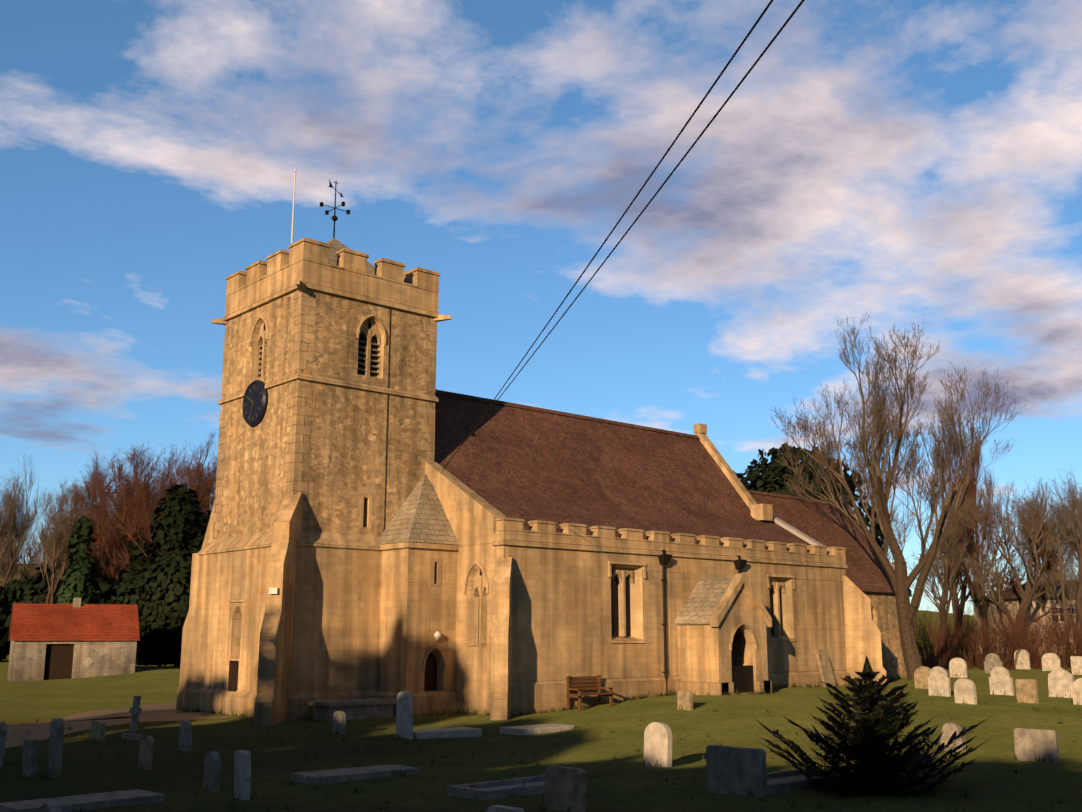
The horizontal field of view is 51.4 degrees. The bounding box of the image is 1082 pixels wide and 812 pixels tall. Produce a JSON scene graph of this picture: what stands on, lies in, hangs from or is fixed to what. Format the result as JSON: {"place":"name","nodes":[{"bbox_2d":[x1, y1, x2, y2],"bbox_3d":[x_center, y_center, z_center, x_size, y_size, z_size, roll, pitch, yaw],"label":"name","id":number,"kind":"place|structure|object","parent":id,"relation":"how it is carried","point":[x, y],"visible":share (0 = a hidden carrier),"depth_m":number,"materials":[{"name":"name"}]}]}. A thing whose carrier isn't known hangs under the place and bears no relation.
{"place":"outdoors","nodes":[
{"label":"outdoors","id":0,"kind":"place"},
{"bbox_2d":[5,702,228,747],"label":"gravel path","id":1,"kind":"structure","parent":0,"point":[119,716],"depth_m":33.54,"materials":[{"name":"grey gravel"}]},
{"bbox_2d":[176,237,450,725],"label":"church tower","id":2,"kind":"structure","parent":0,"point":[328,400],"depth_m":36.14,"materials":[{"name":"beige stone"}]},
{"bbox_2d":[291,169,349,243],"bbox_3d":[-7.691,-6.039,39.849,1.943,4.880,1.300,10,-15,-41],"label":"weather vane","id":3,"kind":"object","parent":2,"relation":"on","point":[334,218],"visible":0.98,"depth_m":40.09,"materials":[{"name":"grey metal"}]},
{"bbox_2d":[0,563,1081,811],"bbox_3d":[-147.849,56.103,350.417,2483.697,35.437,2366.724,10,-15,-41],"label":"lawn","id":4,"kind":"structure","parent":0,"point":[990,779],"depth_m":23.67,"materials":[{"name":"green plant"}]},
{"bbox_2d":[0,722,6,766],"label":"headstone","id":5,"kind":"object","parent":4,"relation":"on","point":[3,731],"visible":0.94,"depth_m":21.39,"materials":[{"name":"grey stone"}]},
{"bbox_2d":[0,596,11,660],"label":"evergreen tree","id":6,"kind":"object","parent":4,"relation":"on","point":[4,642],"visible":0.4,"depth_m":87.48,"materials":[{"name":"green plant"}]},
{"bbox_2d":[0,588,13,599],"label":"yew hedge","id":7,"kind":"object","parent":4,"relation":"on","point":[4,592],"visible":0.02,"depth_m":92.30,"materials":[{"name":"green plant"}]},
{"bbox_2d":[0,579,26,591],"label":"evergreen tree","id":8,"kind":"object","parent":4,"relation":"on","point":[13,582],"visible":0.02,"depth_m":96.17,"materials":[{"name":"green plant"}]},
{"bbox_2d":[0,496,43,585],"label":"bare tree","id":9,"kind":"object","parent":4,"relation":"on","point":[5,559],"visible":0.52,"depth_m":120.26,"materials":[{"name":"brown plant"}]},
{"bbox_2d":[0,455,55,586],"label":"bare tree","id":10,"kind":"object","parent":4,"relation":"on","point":[10,504],"visible":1,"depth_m":97.66,"materials":[{"name":"brown plant"}]},
{"bbox_2d":[13,555,42,580],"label":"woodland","id":11,"kind":"object","parent":4,"relation":"on","point":[24,574],"depth_m":268.94,"materials":[{"name":"green plant"}]},
{"bbox_2d":[18,738,38,777],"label":"headstone","id":12,"kind":"object","parent":4,"relation":"on","point":[30,759],"visible":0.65,"depth_m":19.74,"materials":[{"name":"grey stone"}]},
{"bbox_2d":[3,565,61,637],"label":"evergreen tree","id":13,"kind":"object","parent":4,"relation":"on","point":[32,589],"visible":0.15,"depth_m":87.51,"materials":[{"name":"green plant"}]},
{"bbox_2d":[38,803,61,811],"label":"headstone","id":14,"kind":"object","parent":4,"relation":"on","point":[50,807],"visible":1,"depth_m":11.44,"materials":[{"name":"grey stone"}]},
{"bbox_2d":[45,718,64,777],"bbox_3d":[-8.524,6.165,19.767,0.328,1.299,0.377,10,-15,-41],"label":"headstone","id":15,"kind":"object","parent":4,"relation":"on","point":[55,754],"visible":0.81,"depth_m":19.71,"materials":[{"name":"grey stone"}]},
{"bbox_2d":[14,513,108,571],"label":"bare tree","id":16,"kind":"object","parent":4,"relation":"on","point":[48,563],"depth_m":106.22,"materials":[{"name":"brown plant"}]},
{"bbox_2d":[25,473,114,603],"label":"bare tree","id":17,"kind":"object","parent":4,"relation":"on","point":[58,561],"visible":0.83,"depth_m":86.33,"materials":[{"name":"brown plant"}]},
{"bbox_2d":[7,598,139,681],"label":"store shed","id":18,"kind":"structure","parent":4,"relation":"on","point":[76,639],"depth_m":63.31,"materials":[{"name":"red tile"}]},
{"bbox_2d":[53,515,101,603],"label":"ivy trunk","id":19,"kind":"object","parent":4,"relation":"on","point":[78,580],"visible":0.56,"depth_m":80.61,"materials":[{"name":"green plant"}]},
{"bbox_2d":[89,721,105,740],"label":"headstone","id":20,"kind":"object","parent":4,"relation":"on","point":[98,730],"visible":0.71,"depth_m":27.34,"materials":[{"name":"grey stone"}]},
{"bbox_2d":[67,448,147,582],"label":"bare tree","id":21,"kind":"object","parent":4,"relation":"on","point":[98,571],"visible":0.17,"depth_m":92.15,"materials":[{"name":"brown plant"}]},
{"bbox_2d":[94,575,122,603],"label":"evergreen tree","id":22,"kind":"object","parent":4,"relation":"on","point":[105,592],"visible":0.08,"depth_m":87.37,"materials":[{"name":"green plant"}]},
{"bbox_2d":[52,442,197,594],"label":"bare tree","id":23,"kind":"object","parent":4,"relation":"on","point":[108,536],"visible":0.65,"depth_m":83.61,"materials":[{"name":"brown plant"}]},
{"bbox_2d":[109,525,154,664],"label":"conifer tree","id":24,"kind":"object","parent":4,"relation":"on","point":[130,587],"visible":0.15,"depth_m":77.75,"materials":[{"name":"green plant"}]},
{"bbox_2d":[121,696,142,739],"bbox_3d":[-9.998,7.784,27.529,0.330,1.334,0.569,10,-15,-41],"label":"headstone","id":25,"kind":"object","parent":4,"relation":"on","point":[135,711],"visible":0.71,"depth_m":27.51,"materials":[{"name":"grey stone"}]},
{"bbox_2d":[137,735,153,769],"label":"headstone","id":26,"kind":"object","parent":4,"relation":"on","point":[145,754],"visible":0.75,"depth_m":20.57,"materials":[{"name":"grey stone"}]},
{"bbox_2d":[103,433,216,579],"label":"bare tree","id":27,"kind":"object","parent":4,"relation":"on","point":[195,480],"visible":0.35,"depth_m":78.33,"materials":[{"name":"brown plant"}]},
{"bbox_2d":[117,446,216,520],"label":"bare tree","id":28,"kind":"object","parent":4,"relation":"on","point":[212,474],"visible":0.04,"depth_m":97.23,"materials":[{"name":"brown plant"}]},
{"bbox_2d":[136,483,210,665],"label":"conifer tree","id":29,"kind":"object","parent":4,"relation":"on","point":[177,538],"visible":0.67,"depth_m":71.18,"materials":[{"name":"green plant"}]},
{"bbox_2d":[178,720,191,750],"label":"headstone","id":30,"kind":"object","parent":4,"relation":"on","point":[185,738],"visible":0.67,"depth_m":24.48,"materials":[{"name":"grey stone"}]},
{"bbox_2d":[197,751,223,790],"bbox_3d":[-5.115,5.836,17.505,0.262,0.882,0.526,10,-15,-41],"label":"headstone","id":31,"kind":"object","parent":4,"relation":"on","point":[212,766],"visible":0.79,"depth_m":17.40,"materials":[{"name":"grey stone"}]},
{"bbox_2d":[229,750,253,799],"bbox_3d":[-4.250,5.432,16.057,0.262,0.966,0.456,10,-15,-41],"label":"headstone","id":32,"kind":"object","parent":4,"relation":"on","point":[242,775],"visible":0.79,"depth_m":16.04,"materials":[{"name":"grey stone"}]},
{"bbox_2d":[0,723,587,811],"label":"grave slabs","id":33,"kind":"structure","parent":4,"relation":"on","point":[498,789],"depth_m":16.30,"materials":[{"name":"grey stone"}]},
{"bbox_2d":[332,711,345,734],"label":"headstone","id":34,"kind":"object","parent":4,"relation":"on","point":[339,722],"visible":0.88,"depth_m":28.23,"materials":[{"name":"grey stone"}]},
{"bbox_2d":[377,473,459,715],"bbox_3d":[-3.944,6.066,35.704,2.020,8.500,2.028,10,-15,-41],"label":"stair turret","id":35,"kind":"object","parent":4,"relation":"on","point":[417,644],"visible":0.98,"depth_m":35.12,"materials":[{"name":"beige stone"}]},
{"bbox_2d":[392,691,481,738],"bbox_3d":[-2.578,7.776,27.917,2.194,1.406,0.909,10,-15,-41],"label":"headstone","id":36,"kind":"object","parent":4,"relation":"on","point":[404,715],"visible":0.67,"depth_m":27.39,"materials":[{"name":"grey stone"}]},
{"bbox_2d":[487,805,523,811],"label":"headstone","id":37,"kind":"object","parent":4,"relation":"on","point":[498,808],"visible":1,"depth_m":9.18,"materials":[{"name":"grey stone"}]},
{"bbox_2d":[538,765,586,811],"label":"headstone","id":38,"kind":"object","parent":4,"relation":"on","point":[565,788],"visible":0.9,"depth_m":14.26,"materials":[{"name":"grey stone"}]},
{"bbox_2d":[425,423,886,719],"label":"church nave","id":39,"kind":"structure","parent":4,"relation":"on","point":[544,609],"depth_m":37.01,"materials":[{"name":"beige stone"}]},
{"bbox_2d":[309,550,836,721],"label":"church fittings","id":40,"kind":"object","parent":39,"relation":"attached to","point":[351,709],"visible":0.88,"depth_m":34.82,"materials":[{"name":"grey stone"}]},
{"bbox_2d":[434,389,894,593],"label":"church roofs","id":41,"kind":"structure","parent":39,"relation":"on","point":[526,463],"depth_m":44.50,"materials":[{"name":"brown tile"}]},
{"bbox_2d":[643,722,671,766],"bbox_3d":[2.082,6.289,20.388,0.286,1.074,0.593,10,-15,-41],"label":"headstone","id":42,"kind":"object","parent":4,"relation":"on","point":[657,744],"visible":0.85,"depth_m":20.37,"materials":[{"name":"white stone"}]},
{"bbox_2d":[677,691,692,709],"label":"headstone","id":43,"kind":"object","parent":4,"relation":"on","point":[684,700],"visible":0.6,"depth_m":33.24,"materials":[{"name":"beige stone"}]},
{"bbox_2d":[675,573,771,694],"bbox_3d":[6.373,8.446,39.035,2.950,5.170,1.950,10,-15,-41],"label":"church porch","id":44,"kind":"object","parent":4,"relation":"on","point":[722,623],"visible":0.83,"depth_m":38.56,"materials":[{"name":"beige stone"}]},
{"bbox_2d":[706,745,839,797],"bbox_3d":[3.475,5.404,16.393,2.216,0.947,0.948,10,-15,-41],"label":"headstone","id":45,"kind":"object","parent":4,"relation":"on","point":[737,771],"visible":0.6,"depth_m":15.78,"materials":[{"name":"grey stone"}]},
{"bbox_2d":[733,442,884,548],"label":"yew tree","id":46,"kind":"object","parent":4,"relation":"on","point":[768,479],"visible":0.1,"depth_m":76.95,"materials":[{"name":"green plant"}]},
{"bbox_2d":[757,655,991,797],"bbox_3d":[4.753,4.643,16.226,3.220,2.070,3.876,2,-12,-8],"label":"young spruce","id":47,"kind":"object","parent":4,"relation":"on","point":[870,750],"visible":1,"depth_m":15.61,"materials":[{"name":"green plant"}]},
{"bbox_2d":[840,494,911,678],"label":"church chancel","id":48,"kind":"structure","parent":4,"relation":"on","point":[884,614],"depth_m":54.34,"materials":[{"name":"beige stone"}]},
{"bbox_2d":[853,462,921,564],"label":"bare tree","id":49,"kind":"object","parent":4,"relation":"on","point":[896,525],"visible":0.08,"depth_m":81.99,"materials":[{"name":"brown plant"}]},
{"bbox_2d":[771,309,1021,679],"bbox_3d":[15.263,4.373,51.204,6.424,16.520,12.951,10,-15,-41],"label":"bare tree","id":50,"kind":"object","parent":4,"relation":"on","point":[902,581],"visible":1,"depth_m":50.49,"materials":[{"name":"brown plant"}]},
{"bbox_2d":[914,666,930,688],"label":"headstone","id":51,"kind":"object","parent":4,"relation":"on","point":[921,674],"visible":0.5,"depth_m":43.21,"materials":[{"name":"beige stone"}]},
{"bbox_2d":[928,666,950,696],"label":"headstone","id":52,"kind":"object","parent":4,"relation":"on","point":[938,682],"visible":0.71,"depth_m":37.91,"materials":[{"name":"beige stone"}]},
{"bbox_2d":[916,616,967,668],"bbox_3d":[22.177,13.746,65.192,5.258,3.257,5.008,10,-15,-41],"label":"hedge shrub","id":53,"kind":"object","parent":4,"relation":"on","point":[939,651],"visible":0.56,"depth_m":64.50,"materials":[{"name":"brown plant"}]},
{"bbox_2d":[906,489,991,654],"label":"bare tree","id":54,"kind":"object","parent":4,"relation":"on","point":[948,546],"visible":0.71,"depth_m":88.22,"materials":[{"name":"brown plant"}]},
{"bbox_2d":[914,600,990,667],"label":"hedge shrub","id":55,"kind":"object","parent":4,"relation":"on","point":[950,638],"visible":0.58,"depth_m":68.03,"materials":[{"name":"brown plant"}]},
{"bbox_2d":[940,722,965,751],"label":"headstone","id":56,"kind":"object","parent":4,"relation":"on","point":[949,729],"visible":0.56,"depth_m":22.45,"materials":[{"name":"grey stone"}]},
{"bbox_2d":[949,658,967,677],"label":"headstone","id":57,"kind":"object","parent":4,"relation":"on","point":[957,667],"visible":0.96,"depth_m":54.65,"materials":[{"name":"beige stone"}]},
{"bbox_2d":[927,413,1000,599],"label":"bare tree","id":58,"kind":"object","parent":4,"relation":"on","point":[971,488],"visible":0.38,"depth_m":95.27,"materials":[{"name":"brown plant"}]},
{"bbox_2d":[954,678,977,703],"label":"headstone","id":59,"kind":"object","parent":4,"relation":"on","point":[964,690],"visible":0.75,"depth_m":32.45,"materials":[{"name":"beige stone"}]},
{"bbox_2d":[931,617,1001,666],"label":"hedge shrub","id":60,"kind":"object","parent":4,"relation":"on","point":[973,657],"visible":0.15,"depth_m":70.82,"materials":[{"name":"brown plant"}]},
{"bbox_2d":[927,488,1017,645],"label":"bare tree","id":61,"kind":"object","parent":4,"relation":"on","point":[962,602],"visible":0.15,"depth_m":109.51,"materials":[{"name":"brown plant"}]},
{"bbox_2d":[910,494,1057,653],"bbox_3d":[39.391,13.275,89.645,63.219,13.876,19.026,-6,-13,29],"label":"bare tree","id":62,"kind":"object","parent":4,"relation":"on","point":[985,599],"visible":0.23,"depth_m":89.78,"materials":[{"name":"brown plant"}]},
{"bbox_2d":[932,600,1041,669],"bbox_3d":[25.615,13.216,65.013,5.921,4.198,6.176,-3,-12,14],"label":"hedge shrub","id":63,"kind":"object","parent":4,"relation":"on","point":[1005,642],"visible":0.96,"depth_m":64.88,"materials":[{"name":"brown plant"}]},
{"bbox_2d":[984,653,1002,672],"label":"headstone","id":64,"kind":"object","parent":4,"relation":"on","point":[992,661],"visible":0.58,"depth_m":58.97,"materials":[{"name":"grey stone"}]},
{"bbox_2d":[989,666,1013,695],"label":"headstone","id":65,"kind":"object","parent":4,"relation":"on","point":[1000,681],"visible":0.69,"depth_m":38.39,"materials":[{"name":"beige stone"}]},
{"bbox_2d":[934,554,1078,624],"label":"woodland","id":66,"kind":"object","parent":4,"relation":"on","point":[952,600],"depth_m":151.43,"materials":[{"name":"brown plant"}]},
{"bbox_2d":[971,617,1055,667],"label":"hedge shrub","id":67,"kind":"object","parent":4,"relation":"on","point":[1014,642],"visible":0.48,"depth_m":67.58,"materials":[{"name":"brown plant"}]},
{"bbox_2d":[955,472,1079,658],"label":"bare tree","id":68,"kind":"object","parent":4,"relation":"on","point":[1025,597],"visible":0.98,"depth_m":82.37,"materials":[{"name":"brown plant"}]},
{"bbox_2d":[1014,649,1030,668],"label":"headstone","id":69,"kind":"object","parent":4,"relation":"on","point":[1023,660],"visible":0.79,"depth_m":65.25,"materials":[{"name":"beige stone"}]},
{"bbox_2d":[969,581,1081,654],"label":"hedge","id":70,"kind":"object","parent":4,"relation":"on","point":[1033,607],"depth_m":87.54,"materials":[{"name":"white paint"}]},
{"bbox_2d":[1014,679,1038,703],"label":"headstone","id":71,"kind":"object","parent":4,"relation":"on","point":[1026,690],"visible":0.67,"depth_m":32.75,"materials":[{"name":"beige stone"}]},
{"bbox_2d":[988,601,1080,665],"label":"hedge shrub","id":72,"kind":"object","parent":4,"relation":"on","point":[1041,624],"visible":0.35,"depth_m":70.93,"materials":[{"name":"brown plant"}]},
{"bbox_2d":[1014,728,1059,762],"bbox_3d":[9.086,6.381,20.626,0.359,0.874,0.782,10,-15,-41],"label":"headstone","id":73,"kind":"object","parent":4,"relation":"on","point":[1037,745],"visible":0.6,"depth_m":20.61,"materials":[{"name":"grey stone"}]},
{"bbox_2d":[1000,477,1080,611],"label":"bare tree","id":74,"kind":"object","parent":4,"relation":"on","point":[1041,556],"visible":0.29,"depth_m":87.02,"materials":[{"name":"brown plant"}]},
{"bbox_2d":[1002,614,1081,669],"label":"hedge shrub","id":75,"kind":"object","parent":4,"relation":"on","point":[1038,664],"visible":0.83,"depth_m":64.91,"materials":[{"name":"brown plant"}]},
{"bbox_2d":[1026,497,1068,579],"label":"bare tree","id":76,"kind":"object","parent":4,"relation":"on","point":[1052,537],"visible":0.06,"depth_m":121.61,"materials":[{"name":"brown plant"}]},
{"bbox_2d":[1041,653,1060,670],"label":"headstone","id":77,"kind":"object","parent":4,"relation":"on","point":[1051,661],"visible":0.73,"depth_m":60.51,"materials":[{"name":"beige stone"}]},
{"bbox_2d":[1024,466,1081,635],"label":"bare tree","id":78,"kind":"object","parent":4,"relation":"on","point":[1073,513],"visible":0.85,"depth_m":80.72,"materials":[{"name":"brown plant"}]},
{"bbox_2d":[1028,602,1081,666],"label":"hedge shrub","id":79,"kind":"object","parent":4,"relation":"on","point":[1053,628],"visible":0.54,"depth_m":68.27,"materials":[{"name":"brown plant"}]},
{"bbox_2d":[1049,536,1070,666],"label":"telegraph pole","id":80,"kind":"object","parent":4,"relation":"on","point":[1058,542],"visible":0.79,"depth_m":69.73,"materials":[{"name":"brown wood"}]},
{"bbox_2d":[1048,667,1073,697],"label":"headstone","id":81,"kind":"object","parent":4,"relation":"on","point":[1060,681],"visible":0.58,"depth_m":37.19,"materials":[{"name":"beige stone"}]},
{"bbox_2d":[1053,484,1081,567],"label":"bare tree","id":82,"kind":"object","parent":4,"relation":"on","point":[1073,528],"visible":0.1,"depth_m":89.88,"materials":[{"name":"brown plant"}]},
{"bbox_2d":[1062,621,1081,654],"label":"hedge shrub","id":83,"kind":"object","parent":4,"relation":"on","point":[1075,638],"visible":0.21,"depth_m":71.17,"materials":[{"name":"brown plant"}]},
{"bbox_2d":[1070,656,1081,674],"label":"headstone","id":84,"kind":"object","parent":4,"relation":"on","point":[1076,665],"visible":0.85,"depth_m":57.48,"materials":[{"name":"beige stone"}]},
{"bbox_2d":[1072,678,1081,704],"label":"headstone","id":85,"kind":"object","parent":4,"relation":"on","point":[1077,690],"visible":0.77,"depth_m":32.17,"materials":[{"name":"beige stone"}]},
{"bbox_2d":[0,0,1081,614],"label":"sky","id":86,"kind":"structure","parent":0,"point":[907,162],"materials":[{"name":"blue"}]},
{"bbox_2d":[441,0,804,472],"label":"service cables","id":87,"kind":"object","parent":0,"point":[744,77],"visible":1,"depth_m":12.74,"materials":[{"name":"black plastic"}]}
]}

